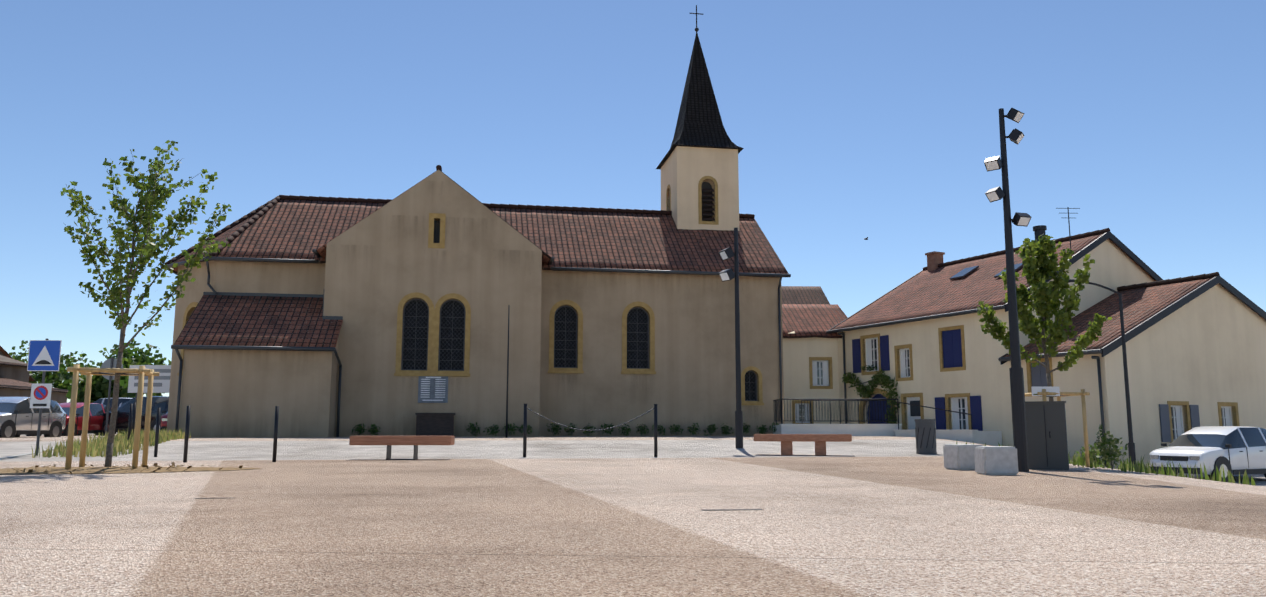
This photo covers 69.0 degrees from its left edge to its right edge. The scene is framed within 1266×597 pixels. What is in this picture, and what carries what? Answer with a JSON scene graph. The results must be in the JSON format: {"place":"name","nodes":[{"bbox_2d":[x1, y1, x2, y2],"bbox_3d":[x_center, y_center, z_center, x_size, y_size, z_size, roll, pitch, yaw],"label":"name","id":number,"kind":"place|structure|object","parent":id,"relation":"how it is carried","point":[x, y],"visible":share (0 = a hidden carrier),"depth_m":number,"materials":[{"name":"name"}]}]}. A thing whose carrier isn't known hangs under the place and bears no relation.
{"place":"outdoors","nodes":[
{"label":"outdoors","id":0,"kind":"place"},
{"bbox_2d":[179,337,338,436],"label":"church sacristy walls","id":1,"kind":"structure","parent":0,"point":[247,392],"depth_m":32.99,"materials":[{"name":"beige paint"}]},
{"bbox_2d":[323,170,541,436],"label":"church transept walls","id":2,"kind":"structure","parent":0,"point":[381,276],"depth_m":36.00,"materials":[{"name":"beige paint"}]},
{"bbox_2d":[418,376,447,402],"bbox_3d":[-7.706,3.490,35.500,1.120,1.060,0.043,1,-8,-10],"label":"church memorial plaque","id":3,"kind":"object","parent":2,"relation":"attached to","point":[427,389],"visible":0.98,"depth_m":35.48,"materials":[{"name":"grey stone"}]},
{"bbox_2d":[177,213,763,404],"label":"church windows","id":4,"kind":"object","parent":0,"point":[424,340],"visible":0.85,"depth_m":36.38,"materials":[{"name":"black glass"}]},
{"bbox_2d":[167,261,784,435],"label":"church nave walls","id":5,"kind":"structure","parent":0,"point":[691,381],"depth_m":38.67,"materials":[{"name":"beige paint"}]},
{"bbox_2d":[203,289,342,319],"bbox_3d":[-13.958,0.335,35.896,5.629,1.200,1.510,0,-8,-2],"label":"roof flashing","id":6,"kind":"object","parent":5,"relation":"attached to","point":[279,295],"visible":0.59,"depth_m":36.23,"materials":[{"name":"grey metal"}]},
{"bbox_2d":[169,170,788,346],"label":"church roof tiles","id":7,"kind":"object","parent":5,"relation":"on","point":[290,229],"visible":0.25,"depth_m":39.61,"materials":[{"name":"brown tile"}]},
{"bbox_2d":[165,165,754,264],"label":"church ridge tiles","id":8,"kind":"object","parent":7,"relation":"on","point":[266,207],"visible":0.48,"depth_m":41.70,"materials":[{"name":"brown tile"}]},
{"bbox_2d":[167,249,790,436],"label":"church gutters","id":9,"kind":"object","parent":5,"relation":"attached to","point":[219,347],"visible":0.75,"depth_m":35.95,"materials":[{"name":"grey metal"}]},
{"bbox_2d":[200,194,751,436],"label":"church rain streaks","id":10,"kind":"object","parent":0,"point":[451,378],"visible":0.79,"depth_m":36.33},
{"bbox_2d":[0,434,1265,596],"bbox_3d":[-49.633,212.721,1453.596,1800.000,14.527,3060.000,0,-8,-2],"label":"plaza ground","id":11,"kind":"structure","parent":0,"point":[629,516],"depth_m":6.26,"materials":[{"name":"beige concrete"}]},
{"bbox_2d":[0,355,29,382],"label":"house walls","id":12,"kind":"structure","parent":11,"relation":"on","point":[19,373],"depth_m":64.88,"materials":[{"name":"beige paint"}]},
{"bbox_2d":[0,355,27,366],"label":"house roof tiles","id":13,"kind":"object","parent":12,"relation":"on","point":[11,364],"visible":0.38,"depth_m":64.22,"materials":[{"name":"brown tile"}]},
{"bbox_2d":[0,346,34,380],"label":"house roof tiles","id":14,"kind":"object","parent":12,"relation":"on","point":[4,352],"visible":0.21,"depth_m":76.74,"materials":[{"name":"brown tile"}]},
{"bbox_2d":[0,385,67,402],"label":"annex walls","id":15,"kind":"structure","parent":11,"relation":"on","point":[58,397],"depth_m":58.60,"materials":[{"name":"beige paint"}]},
{"bbox_2d":[0,378,67,392],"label":"house annex roof tiles","id":16,"kind":"object","parent":15,"relation":"on","point":[5,381],"visible":0.62,"depth_m":60.86,"materials":[{"name":"brown tile"}]},
{"bbox_2d":[27,339,61,455],"bbox_3d":[-13.319,2.208,20.735,0.700,2.620,0.091,0,-8,-2],"label":"speed hump sign","id":17,"kind":"object","parent":11,"relation":"on","point":[44,356],"visible":0.98,"depth_m":20.79,"materials":[{"name":"blue metal"}]},
{"bbox_2d":[9,340,96,398],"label":"tree","id":18,"kind":"object","parent":11,"relation":"on","point":[62,378],"visible":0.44,"depth_m":86.34,"materials":[{"name":"green plant"}]},
{"bbox_2d":[31,428,190,457],"bbox_3d":[-13.612,3.809,24.903,1.770,0.671,10.442,2,-8,-17],"label":"grass strip","id":19,"kind":"object","parent":11,"relation":"on","point":[98,446],"depth_m":21.94,"materials":[{"name":"green plant"}]},
{"bbox_2d":[101,357,122,433],"bbox_3d":[-15.226,2.900,26.762,0.640,2.400,0.080,0,-8,-2],"label":"round road sign","id":20,"kind":"object","parent":11,"relation":"on","point":[111,362],"visible":0.6,"depth_m":26.86,"materials":[{"name":"grey metal"}]},
{"bbox_2d":[93,398,131,434],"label":"white parked car","id":21,"kind":"object","parent":11,"relation":"on","point":[121,401],"visible":0.02,"depth_m":42.45,"materials":[{"name":"white metal"}]},
{"bbox_2d":[65,364,159,468],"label":"tree stakes","id":22,"kind":"object","parent":11,"relation":"on","point":[141,372],"visible":0.88,"depth_m":14.37,"materials":[{"name":"brown wood"}]},
{"bbox_2d":[70,339,170,396],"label":"tree","id":23,"kind":"object","parent":11,"relation":"on","point":[129,359],"visible":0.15,"depth_m":73.63,"materials":[{"name":"green plant"}]},
{"bbox_2d":[0,462,262,473],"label":"planting bed","id":24,"kind":"object","parent":11,"relation":"on","point":[128,468],"visible":0.98,"depth_m":13.99,"materials":[{"name":"brown soil"}]},
{"bbox_2d":[101,396,168,435],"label":"dark suv","id":25,"kind":"object","parent":11,"relation":"on","point":[122,419],"visible":0.15,"depth_m":40.53,"materials":[{"name":"grey"}]},
{"bbox_2d":[60,140,231,466],"bbox_3d":[-8.043,0.069,14.938,2.708,5.433,2.077,-3,-9,21],"label":"tree","id":26,"kind":"object","parent":11,"relation":"on","point":[119,232],"depth_m":14.91,"materials":[{"name":"green plant"}]},
{"bbox_2d":[128,365,170,428],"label":"information sign","id":27,"kind":"object","parent":11,"relation":"on","point":[161,382],"visible":0.31,"depth_m":40.06,"materials":[{"name":"grey metal"}]},
{"bbox_2d":[160,411,167,431],"bbox_3d":[-18.666,5.094,39.158,2.000,1.584,4.235,2,-8,-12],"label":"parked car","id":28,"kind":"object","parent":11,"relation":"on","point":[163,424],"visible":0.12,"depth_m":37.02,"materials":[{"name":"red metal"}]},
{"bbox_2d":[352,423,366,435],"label":"shrub","id":29,"kind":"object","parent":11,"relation":"on","point":[358,427],"visible":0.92,"depth_m":34.35,"materials":[{"name":"green plant"}]},
{"bbox_2d":[368,424,380,435],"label":"shrub","id":30,"kind":"object","parent":11,"relation":"on","point":[372,430],"visible":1,"depth_m":34.48,"materials":[{"name":"green plant"}]},
{"bbox_2d":[127,402,657,462],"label":"bollards","id":31,"kind":"object","parent":11,"relation":"on","point":[132,418],"visible":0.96,"depth_m":20.73,"materials":[{"name":"grey metal"}]},
{"bbox_2d":[349,436,454,459],"bbox_3d":[-4.854,3.142,19.394,2.100,0.490,0.500,0,-8,-2],"label":"bench","id":32,"kind":"object","parent":11,"relation":"on","point":[390,441],"visible":1,"depth_m":19.17,"materials":[{"name":"brown wood"}]},
{"bbox_2d":[415,413,454,435],"bbox_3d":[-7.517,4.805,35.011,1.470,0.900,0.660,1,-8,-10],"label":"church planter box","id":33,"kind":"object","parent":11,"relation":"on","point":[434,424],"visible":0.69,"depth_m":34.74,"materials":[{"name":"grey metal"}]},
{"bbox_2d":[465,422,480,435],"bbox_3d":[-6.112,4.997,35.182,0.600,0.541,0.537,0,-8,-2],"label":"shrub","id":34,"kind":"object","parent":11,"relation":"on","point":[473,428],"visible":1,"depth_m":35.11,"materials":[{"name":"green plant"}]},
{"bbox_2d":[483,424,499,435],"bbox_3d":[-5.418,5.043,35.235,0.649,0.471,0.533,0,-8,-2],"label":"shrub","id":35,"kind":"object","parent":11,"relation":"on","point":[492,432],"visible":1,"depth_m":35.22,"materials":[{"name":"green plant"}]},
{"bbox_2d":[232,497,762,509],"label":"paving covers","id":36,"kind":"object","parent":11,"relation":"on","point":[709,509],"visible":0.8,"depth_m":7.37,"materials":[{"name":"metal"}]},
{"bbox_2d":[505,305,509,437],"bbox_3d":[-4.342,2.502,31.931,0.065,4.600,0.065,-3,-9,20],"label":"flag pole","id":37,"kind":"object","parent":11,"relation":"on","point":[507,377],"visible":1,"depth_m":31.87,"materials":[{"name":"grey metal"}]},
{"bbox_2d":[502,423,517,435],"bbox_3d":[-4.719,5.033,35.338,0.622,0.505,0.570,0,-8,-2],"label":"shrub","id":38,"kind":"object","parent":11,"relation":"on","point":[511,429],"visible":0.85,"depth_m":35.29,"materials":[{"name":"green plant"}]},
{"bbox_2d":[517,424,532,434],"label":"shrub","id":39,"kind":"object","parent":11,"relation":"on","point":[528,426],"visible":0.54,"depth_m":35.43,"materials":[{"name":"green plant"}]},
{"bbox_2d":[546,423,561,435],"bbox_3d":[-3.175,5.265,37.038,0.624,0.521,0.535,0,-8,-2],"label":"shrub","id":40,"kind":"object","parent":11,"relation":"on","point":[555,428],"visible":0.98,"depth_m":37.03,"materials":[{"name":"green plant"}]},
{"bbox_2d":[564,423,577,435],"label":"shrub","id":41,"kind":"object","parent":11,"relation":"on","point":[571,431],"visible":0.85,"depth_m":37.11,"materials":[{"name":"green plant"}]},
{"bbox_2d":[582,426,595,435],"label":"shrub","id":42,"kind":"object","parent":11,"relation":"on","point":[588,428],"visible":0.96,"depth_m":37.19,"materials":[{"name":"green plant"}]},
{"bbox_2d":[600,423,613,433],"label":"shrub","id":43,"kind":"object","parent":11,"relation":"on","point":[607,426],"visible":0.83,"depth_m":37.39,"materials":[{"name":"green plant"}]},
{"bbox_2d":[618,424,630,435],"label":"shrub","id":44,"kind":"object","parent":11,"relation":"on","point":[627,430],"visible":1,"depth_m":37.54,"materials":[{"name":"green plant"}]},
{"bbox_2d":[636,423,648,435],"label":"shrub","id":45,"kind":"object","parent":11,"relation":"on","point":[642,431],"visible":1,"depth_m":37.71,"materials":[{"name":"green plant"}]},
{"bbox_2d":[652,425,664,434],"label":"shrub","id":46,"kind":"object","parent":11,"relation":"on","point":[660,429],"visible":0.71,"depth_m":37.71,"materials":[{"name":"green plant"}]},
{"bbox_2d":[669,424,683,435],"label":"shrub","id":47,"kind":"object","parent":11,"relation":"on","point":[675,429],"visible":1,"depth_m":37.93,"materials":[{"name":"green plant"}]},
{"bbox_2d":[687,423,698,435],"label":"shrub","id":48,"kind":"object","parent":11,"relation":"on","point":[695,429],"visible":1,"depth_m":37.94,"materials":[{"name":"green plant"}]},
{"bbox_2d":[703,424,717,435],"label":"shrub","id":49,"kind":"object","parent":11,"relation":"on","point":[712,429],"visible":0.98,"depth_m":38.15,"materials":[{"name":"green plant"}]},
{"bbox_2d":[721,423,733,434],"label":"shrub","id":50,"kind":"object","parent":11,"relation":"on","point":[725,431],"visible":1,"depth_m":38.21,"materials":[{"name":"green plant"}]},
{"bbox_2d":[719,228,742,447],"bbox_3d":[2.697,1.040,25.401,0.553,6.100,0.381,5,-9,-30],"label":"lamp post","id":51,"kind":"object","parent":11,"relation":"on","point":[727,274],"visible":1,"depth_m":25.39,"materials":[{"name":"grey metal"}]},
{"bbox_2d":[743,423,749,434],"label":"shrub","id":52,"kind":"object","parent":11,"relation":"on","point":[746,428],"visible":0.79,"depth_m":38.40,"materials":[{"name":"green plant"}]},
{"bbox_2d":[756,424,767,433],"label":"shrub","id":53,"kind":"object","parent":11,"relation":"on","point":[762,431],"visible":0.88,"depth_m":38.42,"materials":[{"name":"green plant"}]},
{"bbox_2d":[769,422,777,432],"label":"shrub","id":54,"kind":"object","parent":11,"relation":"on","point":[773,423],"visible":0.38,"depth_m":38.61,"materials":[{"name":"green plant"}]},
{"bbox_2d":[753,434,851,455],"bbox_3d":[4.086,3.521,22.174,2.300,0.500,0.620,-2,-8,12],"label":"bench","id":55,"kind":"object","parent":11,"relation":"on","point":[819,440],"visible":0.98,"depth_m":21.89,"materials":[{"name":"brown wood"}]},
{"bbox_2d":[783,331,839,423],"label":"house walls","id":56,"kind":"structure","parent":11,"relation":"on","point":[798,353],"depth_m":42.82,"materials":[{"name":"beige paint"}]},
{"bbox_2d":[792,357,832,423],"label":"windows","id":57,"kind":"structure","parent":56,"relation":"in","point":[820,374],"depth_m":42.85,"materials":[{"name":"white wood"}]},
{"bbox_2d":[782,304,847,337],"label":"house roof tiles","id":58,"kind":"object","parent":56,"relation":"on","point":[809,320],"visible":0.35,"depth_m":44.95,"materials":[{"name":"brown tile"}]},
{"bbox_2d":[773,399,898,423],"bbox_3d":[9.028,5.387,40.015,6.147,1.905,4.947,0,-8,-2],"label":"terrace railing","id":59,"kind":"object","parent":11,"relation":"on","point":[804,400],"visible":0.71,"depth_m":37.74,"materials":[{"name":"black metal"}]},
{"bbox_2d":[773,424,902,435],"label":"terrace block","id":60,"kind":"structure","parent":11,"relation":"on","point":[869,429],"depth_m":37.43,"materials":[{"name":"grey concrete"}]},
{"bbox_2d":[842,369,899,423],"bbox_3d":[10.375,4.882,40.421,0.762,3.520,3.410,5,-9,-30],"label":"wisteria vine","id":61,"kind":"object","parent":11,"relation":"on","point":[883,377],"visible":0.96,"depth_m":39.96,"materials":[{"name":"green plant"}]},
{"bbox_2d":[914,419,936,453],"bbox_3d":[7.347,3.463,23.102,0.510,0.860,0.510,0,-8,-2],"label":"litter bin","id":62,"kind":"object","parent":11,"relation":"on","point":[925,431],"visible":0.96,"depth_m":22.91,"materials":[{"name":"grey metal"}]},
{"bbox_2d":[893,430,1001,445],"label":"stoop wall","id":63,"kind":"structure","parent":11,"relation":"on","point":[993,438],"depth_m":34.12,"materials":[{"name":"grey concrete"}]},
{"bbox_2d":[943,444,1017,474],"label":"stone blocks","id":64,"kind":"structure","parent":11,"relation":"on","point":[990,460],"depth_m":13.04,"materials":[{"name":"white stone"}]},
{"bbox_2d":[837,239,1154,446],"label":"house walls","id":65,"kind":"structure","parent":11,"relation":"on","point":[985,375],"depth_m":37.22,"materials":[{"name":"beige paint"}]},
{"bbox_2d":[838,332,846,423],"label":"downpipe","id":66,"kind":"object","parent":65,"relation":"attached to","point":[844,364],"visible":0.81,"depth_m":42.30,"materials":[{"name":"grey metal"}]},
{"bbox_2d":[860,365,876,370],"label":"window box plants","id":67,"kind":"object","parent":65,"relation":"attached to","point":[870,368],"depth_m":40.85,"materials":[{"name":"green plant"}]},
{"bbox_2d":[852,325,982,430],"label":"windows","id":68,"kind":"structure","parent":65,"relation":"in","point":[951,340],"depth_m":38.57,"materials":[{"name":"blue wood"}]},
{"bbox_2d":[831,233,1155,329],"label":"house roof tiles","id":69,"kind":"object","parent":65,"relation":"on","point":[937,291],"visible":0.42,"depth_m":40.42,"materials":[{"name":"brown tile"}]},
{"bbox_2d":[949,263,1023,279],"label":"skylights","id":70,"kind":"object","parent":69,"relation":"in","point":[964,272],"visible":0.64,"depth_m":41.24,"materials":[{"name":"blue glass"}]},
{"bbox_2d":[925,207,1079,270],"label":"house chimneys","id":71,"kind":"object","parent":69,"relation":"on","point":[934,259],"visible":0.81,"depth_m":45.44,"materials":[{"name":"brown brick"}]},
{"bbox_2d":[826,228,1162,333],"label":"roof trim","id":72,"kind":"structure","parent":65,"relation":"attached to","point":[1105,236],"depth_m":38.04,"materials":[{"name":"brown tile"}]},
{"bbox_2d":[984,108,1031,471],"bbox_3d":[5.908,-0.214,14.326,0.699,5.720,0.300,0,-8,-2],"label":"lighting mast","id":73,"kind":"object","parent":11,"relation":"on","point":[1015,136],"visible":1,"depth_m":14.33,"materials":[{"name":"grey metal"}]},
{"bbox_2d":[1025,401,1068,469],"bbox_3d":[6.651,2.201,14.819,0.640,1.075,0.460,-4,-9,26],"label":"service cabinet","id":74,"kind":"object","parent":11,"relation":"on","point":[1047,441],"visible":0.81,"depth_m":14.62,"materials":[{"name":"grey metal"}]},
{"bbox_2d":[1025,389,1089,466],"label":"tree stakes","id":75,"kind":"object","parent":11,"relation":"on","point":[1044,393],"visible":0.48,"depth_m":16.48,"materials":[{"name":"brown wood"}]},
{"bbox_2d":[1031,386,1059,395],"bbox_3d":[7.388,1.661,16.485,0.500,0.170,0.023,0,-8,-2],"label":"sign","id":76,"kind":"object","parent":75,"relation":"attached to","point":[1035,389],"visible":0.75,"depth_m":16.48,"materials":[{"name":"white plastic"}]},
{"bbox_2d":[1075,443,1100,463],"bbox_3d":[8.609,2.963,17.464,0.466,0.431,0.467,3,-8,-17],"label":"shrub","id":77,"kind":"object","parent":11,"relation":"on","point":[1090,454],"visible":0.5,"depth_m":17.41,"materials":[{"name":"green plant"}]},
{"bbox_2d":[1068,279,1135,464],"bbox_3d":[13.290,2.226,26.144,1.859,5.500,0.280,2,-8,-13],"label":"street lamp","id":78,"kind":"object","parent":11,"relation":"on","point":[1131,449],"visible":0.85,"depth_m":26.27,"materials":[{"name":"grey metal"}]},
{"bbox_2d":[956,442,1255,485],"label":"grass","id":79,"kind":"structure","parent":11,"relation":"on","point":[1125,465],"depth_m":15.08,"materials":[{"name":"green plant"}]},
{"bbox_2d":[1094,424,1116,465],"bbox_3d":[14.914,4.682,29.280,0.863,1.365,0.845,0,-8,-2],"label":"cone shrub","id":80,"kind":"object","parent":79,"relation":"on","point":[1099,438],"visible":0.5,"depth_m":29.29,"materials":[{"name":"green plant"}]},
{"bbox_2d":[1091,431,1127,469],"bbox_3d":[7.910,2.519,15.285,0.554,0.637,0.600,0,-8,-2],"label":"shrub","id":81,"kind":"object","parent":11,"relation":"on","point":[1112,455],"visible":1,"depth_m":15.24,"materials":[{"name":"green plant"}]},
{"bbox_2d":[1021,284,1265,465],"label":"house walls","id":82,"kind":"structure","parent":11,"relation":"on","point":[1205,352],"depth_m":32.54,"materials":[{"name":"beige paint"}]},
{"bbox_2d":[1091,356,1106,463],"bbox_3d":[15.484,3.926,30.534,0.337,4.050,0.100,4,-9,-27],"label":"downpipe","id":83,"kind":"object","parent":82,"relation":"attached to","point":[1100,390],"visible":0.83,"depth_m":30.66,"materials":[{"name":"metal"}]},
{"bbox_2d":[1026,357,1239,442],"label":"windows","id":84,"kind":"structure","parent":82,"relation":"in","point":[1171,421],"depth_m":32.52,"materials":[{"name":"white glass"}]},
{"bbox_2d":[1004,277,1265,356],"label":"house roof tiles","id":85,"kind":"object","parent":82,"relation":"on","point":[1141,305],"visible":0.42,"depth_m":34.03,"materials":[{"name":"brown tile"}]},
{"bbox_2d":[998,272,1265,364],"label":"roof trim","id":86,"kind":"structure","parent":85,"relation":"attached to","point":[1169,310],"depth_m":33.36,"materials":[{"name":"grey metal"}]},
{"bbox_2d":[1149,426,1265,481],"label":"white hatchback car","id":87,"kind":"object","parent":11,"relation":"on","point":[1234,450],"visible":0.83,"depth_m":25.95,"materials":[{"name":"white metal"}]},
{"bbox_2d":[0,0,1265,402],"label":"sky","id":88,"kind":"structure","parent":0,"point":[853,121],"materials":[{"name":"blue"}]},
{"bbox_2d":[661,145,738,230],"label":"church tower walls","id":89,"kind":"structure","parent":0,"point":[684,170],"depth_m":43.65,"materials":[{"name":"beige paint"}]},
{"bbox_2d":[666,176,718,224],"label":"tower windows","id":90,"kind":"structure","parent":89,"relation":"in","point":[705,203],"depth_m":43.62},
{"bbox_2d":[656,33,743,168],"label":"church spire","id":91,"kind":"structure","parent":89,"relation":"on","point":[699,122],"depth_m":45.03,"materials":[{"name":"black tile"}]},
{"bbox_2d":[690,5,702,32],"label":"cross","id":92,"kind":"object","parent":91,"relation":"on","point":[696,28],"visible":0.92,"depth_m":46.69,"materials":[{"name":"grey metal"}]},
{"bbox_2d":[781,286,829,303],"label":"house roof tiles","id":93,"kind":"object","parent":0,"point":[803,294],"visible":0.06,"depth_m":60.12,"materials":[{"name":"brown tile"}]},
{"bbox_2d":[897,402,972,429],"bbox_3d":[11.575,4.493,35.528,0.044,1.122,3.841,4,-9,-27],"label":"stoop handrail","id":94,"kind":"object","parent":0,"point":[932,408],"visible":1,"depth_m":35.62,"materials":[{"name":"black metal"}]},
{"bbox_2d":[977,234,1111,400],"bbox_3d":[7.701,0.927,16.987,2.311,4.317,1.694,0,-8,-2],"label":"tree","id":95,"kind":"object","parent":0,"point":[1043,304],"depth_m":16.92,"materials":[{"name":"green plant"}]},
{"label":"side road","id":96,"kind":"structure","parent":0,"visible":0},
{"bbox_2d":[0,397,66,437],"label":"silver hatchback car","id":97,"kind":"object","parent":96,"relation":"on","point":[19,416],"visible":0.79,"depth_m":32.49,"materials":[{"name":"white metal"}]},
{"bbox_2d":[0,433,116,459],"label":"road kerbs","id":98,"kind":"structure","parent":96,"relation":"on","point":[13,456],"depth_m":20.41,"materials":[{"name":"grey concrete"}]},
{"bbox_2d":[26,403,111,435],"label":"red hatchback car","id":99,"kind":"object","parent":96,"relation":"on","point":[96,415],"visible":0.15,"depth_m":40.12,"materials":[{"name":"red metal"}]},
{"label":"pavement","id":100,"kind":"structure","parent":0,"visible":0},
{"bbox_2d":[66,366,143,402],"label":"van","id":101,"kind":"object","parent":100,"relation":"on","point":[99,386],"visible":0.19,"depth_m":55.70,"materials":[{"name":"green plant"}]}
]}

